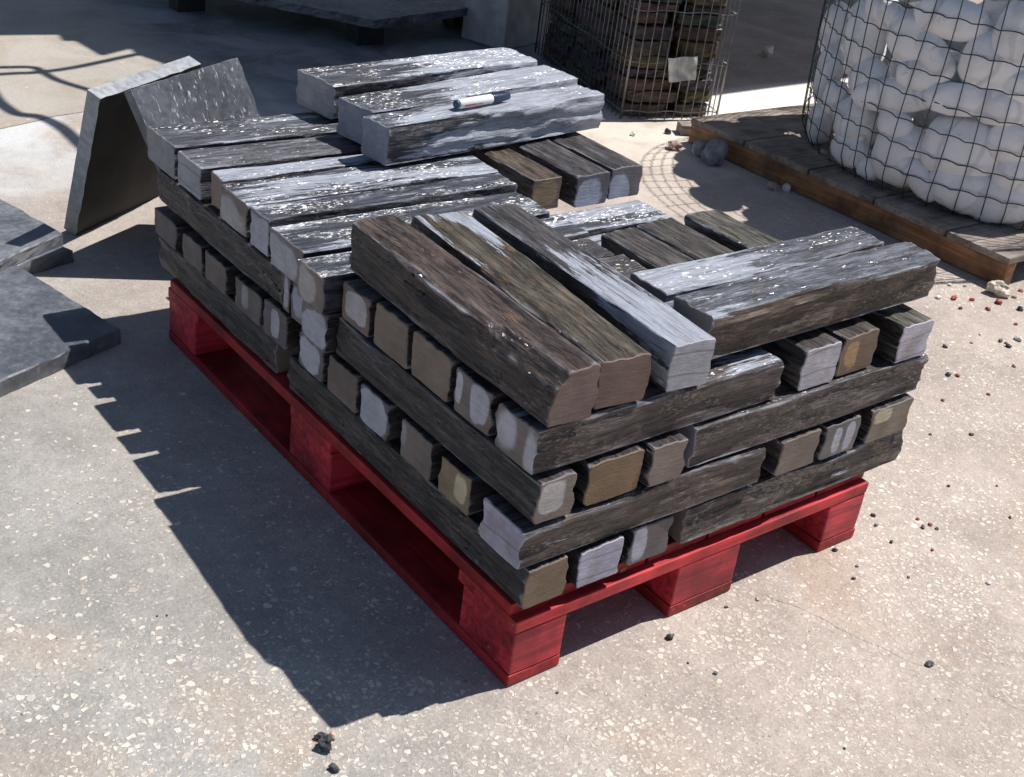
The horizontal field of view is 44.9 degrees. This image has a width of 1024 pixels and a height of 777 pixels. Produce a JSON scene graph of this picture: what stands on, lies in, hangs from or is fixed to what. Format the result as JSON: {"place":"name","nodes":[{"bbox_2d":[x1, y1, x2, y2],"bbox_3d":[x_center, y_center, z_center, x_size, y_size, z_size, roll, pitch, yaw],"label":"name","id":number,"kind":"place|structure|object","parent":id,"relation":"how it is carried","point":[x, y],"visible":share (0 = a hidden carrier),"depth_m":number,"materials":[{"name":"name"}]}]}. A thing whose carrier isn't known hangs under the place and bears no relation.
{"place":"outdoors","nodes":[
{"label":"outdoors","id":0,"kind":"place"},
{"bbox_2d":[124,57,259,172],"bbox_3d":[-0.688,-0.526,2.932,0.194,0.426,0.442,18,31,18],"label":"leaning slab","id":1,"kind":"object","parent":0,"point":[220,91],"depth_m":2.85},
{"bbox_2d":[0,0,1023,776],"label":"ground","id":2,"kind":"structure","parent":0,"point":[148,472],"depth_m":2.03,"materials":[{"name":"concrete"}]},
{"bbox_2d":[17,245,73,273],"bbox_3d":[-1.363,-0.296,2.756,0.454,0.031,0.625,25,33,28],"label":"stone slab","id":3,"kind":"object","parent":2,"relation":"on","point":[59,255],"depth_m":2.81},
{"bbox_2d":[0,199,62,271],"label":"stone slab","id":4,"kind":"object","parent":3,"relation":"on","point":[24,236],"depth_m":2.83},
{"bbox_2d":[0,264,120,396],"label":"stone slab","id":5,"kind":"object","parent":2,"relation":"on","point":[46,330],"depth_m":2.51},
{"bbox_2d":[64,56,200,235],"bbox_3d":[-0.921,-0.589,3.004,0.198,0.413,0.482,16,30,15],"label":"leaning slab","id":6,"kind":"object","parent":2,"relation":"on","point":[115,173],"depth_m":2.92,"materials":[{"name":"stone"}]},
{"bbox_2d":[168,0,204,11],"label":"timber bearer","id":7,"kind":"object","parent":2,"relation":"on","point":[187,5],"visible":1,"depth_m":4.99,"materials":[{"name":"black wood"}]},
{"bbox_2d":[346,23,383,44],"bbox_3d":[-0.580,-1.421,4.901,0.122,0.097,0.091,-15,36,-35],"label":"timber bearer","id":8,"kind":"object","parent":2,"relation":"on","point":[358,35],"visible":0.52,"depth_m":4.87,"materials":[{"name":"black wood"}]},
{"bbox_2d":[238,0,467,27],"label":"stone slab","id":9,"kind":"object","parent":8,"relation":"on","point":[376,13],"depth_m":4.85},
{"bbox_2d":[461,0,545,48],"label":"concrete block","id":10,"kind":"object","parent":2,"relation":"on","point":[510,24],"depth_m":5.08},
{"bbox_2d":[168,278,868,686],"bbox_3d":[-0.041,0.021,2.402,0.798,0.143,1.201,-15,36,-35],"label":"red pallet","id":11,"kind":"object","parent":2,"relation":"on","point":[494,626],"visible":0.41,"depth_m":2.05,"materials":[{"name":"paint"}]},
{"bbox_2d":[159,237,299,372],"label":"stone beam","id":12,"kind":"structure","parent":11,"relation":"on","point":[244,328],"depth_m":2.35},
{"bbox_2d":[154,206,195,249],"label":"stone beam","id":13,"kind":"structure","parent":12,"relation":"on","point":[171,226],"depth_m":2.48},
{"bbox_2d":[182,231,214,273],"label":"stone beam","id":14,"kind":"structure","parent":12,"relation":"on","point":[196,245],"depth_m":2.40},
{"bbox_2d":[205,249,244,294],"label":"stone beam","id":15,"kind":"structure","parent":12,"relation":"on","point":[222,272],"depth_m":2.33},
{"bbox_2d":[235,275,271,325],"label":"stone beam","id":16,"kind":"structure","parent":12,"relation":"on","point":[251,296],"depth_m":2.24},
{"bbox_2d":[263,297,301,349],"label":"stone beam","id":17,"kind":"structure","parent":12,"relation":"on","point":[282,327],"depth_m":2.17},
{"bbox_2d":[157,169,283,304],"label":"stone beam","id":18,"kind":"structure","parent":17,"relation":"on","point":[224,238],"depth_m":2.29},
{"bbox_2d":[146,111,338,178],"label":"stone beam","id":19,"kind":"structure","parent":18,"relation":"on","point":[167,143],"depth_m":2.48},
{"bbox_2d":[296,47,536,118],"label":"stone beam","id":20,"kind":"structure","parent":19,"relation":"on","point":[321,90],"depth_m":2.71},
{"bbox_2d":[178,134,361,199],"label":"stone beam","id":21,"kind":"structure","parent":18,"relation":"on","point":[196,167],"depth_m":2.39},
{"bbox_2d":[336,65,577,144],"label":"stone beam","id":22,"kind":"structure","parent":21,"relation":"on","point":[353,110],"depth_m":2.61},
{"bbox_2d":[211,152,465,208],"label":"stone beam","id":23,"kind":"structure","parent":18,"relation":"on","point":[219,178],"depth_m":2.34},
{"bbox_2d":[220,154,498,236],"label":"stone beam","id":24,"kind":"structure","parent":18,"relation":"on","point":[239,200],"depth_m":2.32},
{"bbox_2d":[250,173,516,256],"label":"stone beam","id":25,"kind":"structure","parent":18,"relation":"on","point":[265,218],"depth_m":2.24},
{"bbox_2d":[549,200,669,236],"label":"stone beam","id":26,"kind":"structure","parent":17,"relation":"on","point":[610,218],"depth_m":2.53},
{"bbox_2d":[270,192,549,283],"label":"stone beam","id":27,"kind":"structure","parent":26,"relation":"on","point":[291,245],"depth_m":2.11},
{"bbox_2d":[466,145,561,208],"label":"stone beam","id":28,"kind":"structure","parent":26,"relation":"on","point":[538,183],"depth_m":2.50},
{"bbox_2d":[361,85,604,165],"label":"stone beam","id":29,"kind":"structure","parent":28,"relation":"on","point":[416,134],"depth_m":2.52,"materials":[{"name":"stone"}]},
{"bbox_2d":[453,91,510,108],"bbox_3d":[-0.061,-0.593,2.540,0.020,0.022,0.151,31,36,35],"label":"marker pen","id":30,"kind":"object","parent":29,"relation":"on","point":[493,97],"visible":1,"depth_m":2.53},
{"bbox_2d":[504,138,609,207],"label":"stone beam","id":31,"kind":"structure","parent":26,"relation":"on","point":[585,182],"depth_m":2.56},
{"bbox_2d":[545,132,642,199],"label":"stone beam","id":32,"kind":"structure","parent":26,"relation":"on","point":[625,175],"depth_m":2.63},
{"bbox_2d":[287,352,567,608],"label":"stone beam","id":33,"kind":"structure","parent":11,"relation":"on","point":[533,585],"depth_m":1.88,"materials":[{"name":"stone"}]},
{"bbox_2d":[299,331,336,381],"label":"stone beam","id":34,"kind":"structure","parent":33,"relation":"on","point":[313,360],"depth_m":2.08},
{"bbox_2d":[302,299,342,352],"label":"stone beam","id":35,"kind":"structure","parent":34,"relation":"on","point":[319,330],"depth_m":2.02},
{"bbox_2d":[297,216,588,314],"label":"stone beam","id":36,"kind":"structure","parent":35,"relation":"on","point":[321,281],"depth_m":1.98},
{"bbox_2d":[327,354,368,412],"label":"stone beam","id":37,"kind":"structure","parent":33,"relation":"on","point":[346,379],"depth_m":2.01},
{"bbox_2d":[360,382,409,440],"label":"stone beam","id":38,"kind":"structure","parent":33,"relation":"on","point":[382,416],"depth_m":1.94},
{"bbox_2d":[636,430,687,486],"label":"stone beam","id":39,"kind":"structure","parent":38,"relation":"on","point":[663,461],"depth_m":1.78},
{"bbox_2d":[438,453,498,515],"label":"stone beam","id":40,"kind":"structure","parent":33,"relation":"on","point":[464,488],"depth_m":1.80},
{"bbox_2d":[564,533,623,587],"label":"stone beam","id":41,"kind":"structure","parent":11,"relation":"on","point":[593,561],"depth_m":1.80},
{"bbox_2d":[619,514,673,565],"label":"stone beam","id":42,"kind":"structure","parent":11,"relation":"on","point":[646,540],"depth_m":1.86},
{"bbox_2d":[400,417,450,479],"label":"stone beam","id":43,"kind":"structure","parent":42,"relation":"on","point":[423,451],"depth_m":1.86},
{"bbox_2d":[668,429,902,543],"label":"stone beam","id":44,"kind":"structure","parent":11,"relation":"on","point":[767,491],"depth_m":2.04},
{"bbox_2d":[478,444,765,569],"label":"stone beam","id":45,"kind":"structure","parent":44,"relation":"on","point":[512,535],"depth_m":1.77,"materials":[{"name":"stone"}]},
{"bbox_2d":[336,317,576,523],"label":"stone beam","id":46,"kind":"structure","parent":45,"relation":"on","point":[540,497],"depth_m":1.77,"materials":[{"name":"stone"}]},
{"bbox_2d":[411,330,465,401],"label":"stone beam","id":47,"kind":"structure","parent":46,"relation":"on","point":[435,364],"depth_m":1.78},
{"bbox_2d":[342,237,613,336],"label":"stone beam","id":48,"kind":"structure","parent":46,"relation":"on","point":[362,298],"depth_m":1.93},
{"bbox_2d":[454,365,512,435],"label":"stone beam","id":49,"kind":"structure","parent":46,"relation":"on","point":[478,399],"depth_m":1.71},
{"bbox_2d":[374,254,647,368],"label":"stone beam","id":50,"kind":"structure","parent":46,"relation":"on","point":[395,328],"depth_m":1.86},
{"bbox_2d":[567,443,644,505],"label":"stone beam","id":51,"kind":"structure","parent":45,"relation":"on","point":[608,475],"depth_m":1.73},
{"bbox_2d":[676,353,928,467],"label":"stone beam","id":52,"kind":"structure","parent":45,"relation":"on","point":[786,410],"depth_m":1.96,"materials":[{"name":"stone"}]},
{"bbox_2d":[495,346,783,474],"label":"stone beam","id":53,"kind":"structure","parent":52,"relation":"on","point":[528,442],"depth_m":1.73,"materials":[{"name":"stone"}]},
{"bbox_2d":[348,215,600,427],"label":"stone beam","id":54,"kind":"structure","parent":53,"relation":"on","point":[535,367],"depth_m":1.71,"materials":[{"name":"stone"}]},
{"bbox_2d":[411,211,650,409],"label":"stone beam","id":55,"kind":"structure","parent":53,"relation":"on","point":[623,360],"depth_m":1.77,"materials":[{"name":"stone"}]},
{"bbox_2d":[472,203,715,391],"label":"stone beam","id":56,"kind":"structure","parent":53,"relation":"on","point":[680,348],"depth_m":1.81,"materials":[{"name":"stone"}]},
{"bbox_2d":[601,227,841,390],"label":"stone beam","id":57,"kind":"structure","parent":52,"relation":"on","point":[810,358],"depth_m":1.96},
{"bbox_2d":[636,217,879,376],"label":"stone beam","id":58,"kind":"structure","parent":52,"relation":"on","point":[857,337],"depth_m":2.04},
{"bbox_2d":[684,209,933,362],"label":"stone beam","id":59,"kind":"structure","parent":52,"relation":"on","point":[905,331],"depth_m":2.10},
{"bbox_2d":[630,226,883,307],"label":"stone beam","id":60,"kind":"structure","parent":59,"relation":"on","point":[667,284],"depth_m":1.99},
{"bbox_2d":[673,242,939,358],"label":"stone beam","id":61,"kind":"structure","parent":59,"relation":"on","point":[742,314],"depth_m":1.92,"materials":[{"name":"stone"}]},
{"bbox_2d":[760,426,821,475],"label":"stone beam","id":62,"kind":"structure","parent":44,"relation":"on","point":[789,452],"depth_m":2.00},
{"bbox_2d":[814,412,860,459],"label":"stone beam","id":63,"kind":"structure","parent":44,"relation":"on","point":[838,435],"depth_m":2.06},
{"bbox_2d":[855,393,913,442],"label":"stone beam","id":64,"kind":"structure","parent":44,"relation":"on","point":[884,418],"depth_m":2.13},
{"bbox_2d":[566,59,606,89],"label":"flat stone","id":65,"kind":"object","parent":2,"relation":"on","point":[585,76],"visible":0.33,"depth_m":4.74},
{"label":"flat stone","id":66,"kind":"object","parent":65,"relation":"on","visible":0},
{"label":"flat stone","id":67,"kind":"object","parent":66,"relation":"on","visible":0},
{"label":"flat stone","id":68,"kind":"object","parent":67,"relation":"on","visible":0},
{"bbox_2d":[577,21,613,50],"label":"flat stone","id":69,"kind":"object","parent":68,"relation":"on","point":[599,37],"visible":0.27,"depth_m":4.60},
{"bbox_2d":[577,3,616,37],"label":"flat stone","id":70,"kind":"object","parent":69,"relation":"on","point":[597,22],"visible":0.37,"depth_m":4.58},
{"bbox_2d":[598,84,666,115],"bbox_3d":[0.443,-1.070,4.575,0.200,0.040,0.278,-3,31,-19],"label":"flat stone","id":71,"kind":"object","parent":2,"relation":"on","point":[644,105],"visible":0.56,"depth_m":4.48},
{"bbox_2d":[605,78,676,102],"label":"flat stone","id":72,"kind":"object","parent":71,"relation":"on","point":[655,95],"visible":0.59,"depth_m":4.46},
{"bbox_2d":[606,64,672,90],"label":"flat stone","id":73,"kind":"object","parent":72,"relation":"on","point":[648,83],"visible":0.56,"depth_m":4.43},
{"bbox_2d":[605,50,668,77],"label":"flat stone","id":74,"kind":"object","parent":73,"relation":"on","point":[642,72],"visible":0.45,"depth_m":4.42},
{"bbox_2d":[610,44,668,68],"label":"flat stone","id":75,"kind":"object","parent":74,"relation":"on","point":[652,59],"visible":0.59,"depth_m":4.39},
{"bbox_2d":[615,28,670,55],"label":"flat stone","id":76,"kind":"object","parent":75,"relation":"on","point":[647,46],"visible":0.56,"depth_m":4.37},
{"bbox_2d":[617,14,674,40],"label":"flat stone","id":77,"kind":"object","parent":76,"relation":"on","point":[657,31],"visible":0.67,"depth_m":4.34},
{"bbox_2d":[620,2,668,23],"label":"flat stone","id":78,"kind":"object","parent":77,"relation":"on","point":[651,17],"visible":0.59,"depth_m":4.31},
{"bbox_2d":[534,0,740,119],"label":"wire cage","id":79,"kind":"object","parent":2,"relation":"on","point":[666,62],"visible":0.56,"depth_m":4.46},
{"bbox_2d":[668,56,697,81],"bbox_3d":[0.602,-1.133,4.393,0.126,0.095,0.016,-4,31,-21],"label":"paper tag","id":80,"kind":"object","parent":79,"relation":"attached to","point":[682,69],"visible":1,"depth_m":4.39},
{"bbox_2d":[665,99,706,114],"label":"flat stone","id":81,"kind":"object","parent":2,"relation":"on","point":[687,107],"visible":0.27,"depth_m":4.55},
{"bbox_2d":[701,139,728,165],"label":"rock","id":82,"kind":"object","parent":2,"relation":"on","point":[714,152],"visible":1,"depth_m":4.06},
{"bbox_2d":[688,103,1023,284],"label":"wooden pallet","id":83,"kind":"object","parent":2,"relation":"on","point":[773,144],"visible":0.57,"depth_m":3.81,"materials":[{"name":"wood"}]},
{"bbox_2d":[801,0,1023,229],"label":"wire gabion","id":84,"kind":"object","parent":83,"relation":"on","point":[857,71],"visible":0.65,"depth_m":3.64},
{"bbox_2d":[807,102,832,143],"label":"white boulder","id":85,"kind":"object","parent":84,"relation":"in","point":[826,124],"visible":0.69,"depth_m":4.08,"materials":[{"name":"stone"}]},
{"bbox_2d":[813,45,843,101],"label":"white boulder","id":86,"kind":"object","parent":84,"relation":"in","point":[838,71],"visible":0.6,"depth_m":4.02,"materials":[{"name":"stone"}]},
{"bbox_2d":[818,1,849,52],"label":"white boulder","id":87,"kind":"object","parent":84,"relation":"in","point":[838,25],"visible":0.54,"depth_m":4.04,"materials":[{"name":"stone"}]},
{"bbox_2d":[821,80,849,117],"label":"white boulder","id":88,"kind":"object","parent":84,"relation":"in","point":[833,96],"visible":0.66,"depth_m":3.92,"materials":[{"name":"stone"}]},
{"bbox_2d":[830,135,870,167],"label":"white boulder","id":89,"kind":"object","parent":84,"relation":"in","point":[848,154],"visible":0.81,"depth_m":3.86,"materials":[{"name":"stone"}]},
{"bbox_2d":[833,97,878,145],"bbox_3d":[1.081,-0.833,3.879,0.114,0.157,0.168,-5,25,-22],"label":"white boulder","id":90,"kind":"object","parent":84,"relation":"in","point":[840,123],"visible":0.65,"depth_m":3.83,"materials":[{"name":"stone"}]},
{"bbox_2d":[843,4,886,69],"bbox_3d":[1.083,-1.072,3.792,0.108,0.219,0.151,-2,27,-18],"label":"white boulder","id":91,"kind":"object","parent":84,"relation":"in","point":[871,36],"visible":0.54,"depth_m":3.75,"materials":[{"name":"stone"}]},
{"bbox_2d":[848,57,889,92],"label":"white boulder","id":92,"kind":"object","parent":84,"relation":"in","point":[879,69],"visible":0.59,"depth_m":3.74,"materials":[{"name":"stone"}]},
{"bbox_2d":[865,0,904,29],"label":"white boulder","id":93,"kind":"object","parent":84,"relation":"in","point":[878,10],"visible":0.84,"depth_m":3.63,"materials":[{"name":"stone"}]},
{"bbox_2d":[851,78,927,112],"bbox_3d":[1.135,-0.873,3.689,0.075,0.100,0.293,-14,20,-34],"label":"white boulder","id":94,"kind":"object","parent":84,"relation":"in","point":[892,98],"visible":0.75,"depth_m":3.67,"materials":[{"name":"stone"}]},
{"bbox_2d":[877,111,913,136],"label":"white boulder","id":95,"kind":"object","parent":84,"relation":"in","point":[886,122],"visible":0.87,"depth_m":3.67,"materials":[{"name":"stone"}]},
{"bbox_2d":[871,124,925,187],"bbox_3d":[1.180,-0.710,3.743,0.134,0.198,0.176,-19,45,-39],"label":"white boulder","id":96,"kind":"object","parent":84,"relation":"in","point":[896,155],"visible":0.62,"depth_m":3.71,"materials":[{"name":"stone"}]},
{"bbox_2d":[885,9,924,61],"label":"white boulder","id":97,"kind":"object","parent":84,"relation":"in","point":[905,49],"visible":0.48,"depth_m":3.58,"materials":[{"name":"stone"}]},
{"bbox_2d":[898,157,934,202],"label":"white boulder","id":98,"kind":"object","parent":84,"relation":"in","point":[919,188],"visible":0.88,"depth_m":3.66,"materials":[{"name":"stone"}]},
{"bbox_2d":[896,59,937,91],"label":"white boulder","id":99,"kind":"object","parent":84,"relation":"in","point":[922,81],"visible":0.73,"depth_m":3.57,"materials":[{"name":"stone"}]},
{"bbox_2d":[915,31,955,83],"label":"white boulder","id":100,"kind":"object","parent":84,"relation":"in","point":[932,58],"visible":0.94,"depth_m":3.51,"materials":[{"name":"stone"}]},
{"bbox_2d":[914,0,990,41],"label":"white boulder","id":101,"kind":"object","parent":84,"relation":"in","point":[941,26],"visible":0.95,"depth_m":3.45,"materials":[{"name":"stone"}]},
{"bbox_2d":[920,116,997,175],"bbox_3d":[1.319,-0.699,3.603,0.242,0.182,0.136,15,29,25],"label":"white boulder","id":102,"kind":"object","parent":84,"relation":"in","point":[957,151],"visible":0.73,"depth_m":3.56,"materials":[{"name":"stone"}]},
{"bbox_2d":[922,82,1003,116],"bbox_3d":[1.300,-0.821,3.512,0.271,0.096,0.068,10,27,30],"label":"white boulder","id":103,"kind":"object","parent":84,"relation":"in","point":[947,95],"visible":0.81,"depth_m":3.50,"materials":[{"name":"stone"}]},
{"bbox_2d":[957,30,1023,90],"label":"white boulder","id":104,"kind":"object","parent":84,"relation":"in","point":[979,71],"visible":0.59,"depth_m":3.43,"materials":[{"name":"stone"}]},
{"bbox_2d":[977,0,1011,29],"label":"white boulder","id":105,"kind":"object","parent":84,"relation":"in","point":[994,10],"visible":0.1,"depth_m":3.61,"materials":[{"name":"stone"}]},
{"bbox_2d":[971,178,1023,223],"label":"white boulder","id":106,"kind":"object","parent":84,"relation":"in","point":[993,211],"visible":0.7,"depth_m":3.57,"materials":[{"name":"stone"}]},
{"bbox_2d":[977,94,1023,125],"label":"white boulder","id":107,"kind":"object","parent":84,"relation":"in","point":[995,108],"visible":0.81,"depth_m":3.45,"materials":[{"name":"stone"}]},
{"bbox_2d":[986,124,1023,162],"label":"white boulder","id":108,"kind":"object","parent":84,"relation":"in","point":[1012,140],"visible":0.83,"depth_m":3.49,"materials":[{"name":"stone"}]},
{"bbox_2d":[991,0,1023,67],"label":"white boulder","id":109,"kind":"object","parent":84,"relation":"in","point":[1010,48],"visible":0.81,"depth_m":3.37,"materials":[{"name":"stone"}]},
{"bbox_2d":[992,161,1023,192],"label":"white boulder","id":110,"kind":"object","parent":84,"relation":"in","point":[1007,169],"visible":0.7,"depth_m":3.52,"materials":[{"name":"stone"}]},
{"bbox_2d":[1003,70,1023,102],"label":"white boulder","id":111,"kind":"object","parent":84,"relation":"in","point":[1008,86],"visible":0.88,"depth_m":3.41,"materials":[{"name":"stone"}]},
{"bbox_2d":[929,170,990,214],"bbox_3d":[1.322,-0.592,3.638,0.210,0.142,0.103,27,33,15],"label":"white boulder","id":112,"kind":"object","parent":83,"relation":"on","point":[947,198],"visible":0.7,"depth_m":3.60,"materials":[{"name":"stone"}]},
{"bbox_2d":[696,68,711,77],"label":"flat stone","id":113,"kind":"object","parent":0,"point":[703,74],"visible":0.2,"depth_m":4.50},
{"bbox_2d":[668,52,712,69],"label":"flat stone","id":114,"kind":"object","parent":113,"relation":"on","point":[704,60],"visible":0.2,"depth_m":4.46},
{"bbox_2d":[669,37,717,57],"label":"flat stone","id":115,"kind":"object","parent":114,"relation":"on","point":[691,48],"visible":0.44,"depth_m":4.43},
{"bbox_2d":[667,19,721,41],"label":"flat stone","id":116,"kind":"object","parent":115,"relation":"on","point":[701,34],"visible":0.38,"depth_m":4.40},
{"bbox_2d":[668,7,724,25],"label":"flat stone","id":117,"kind":"object","parent":116,"relation":"on","point":[696,19],"visible":0.42,"depth_m":4.37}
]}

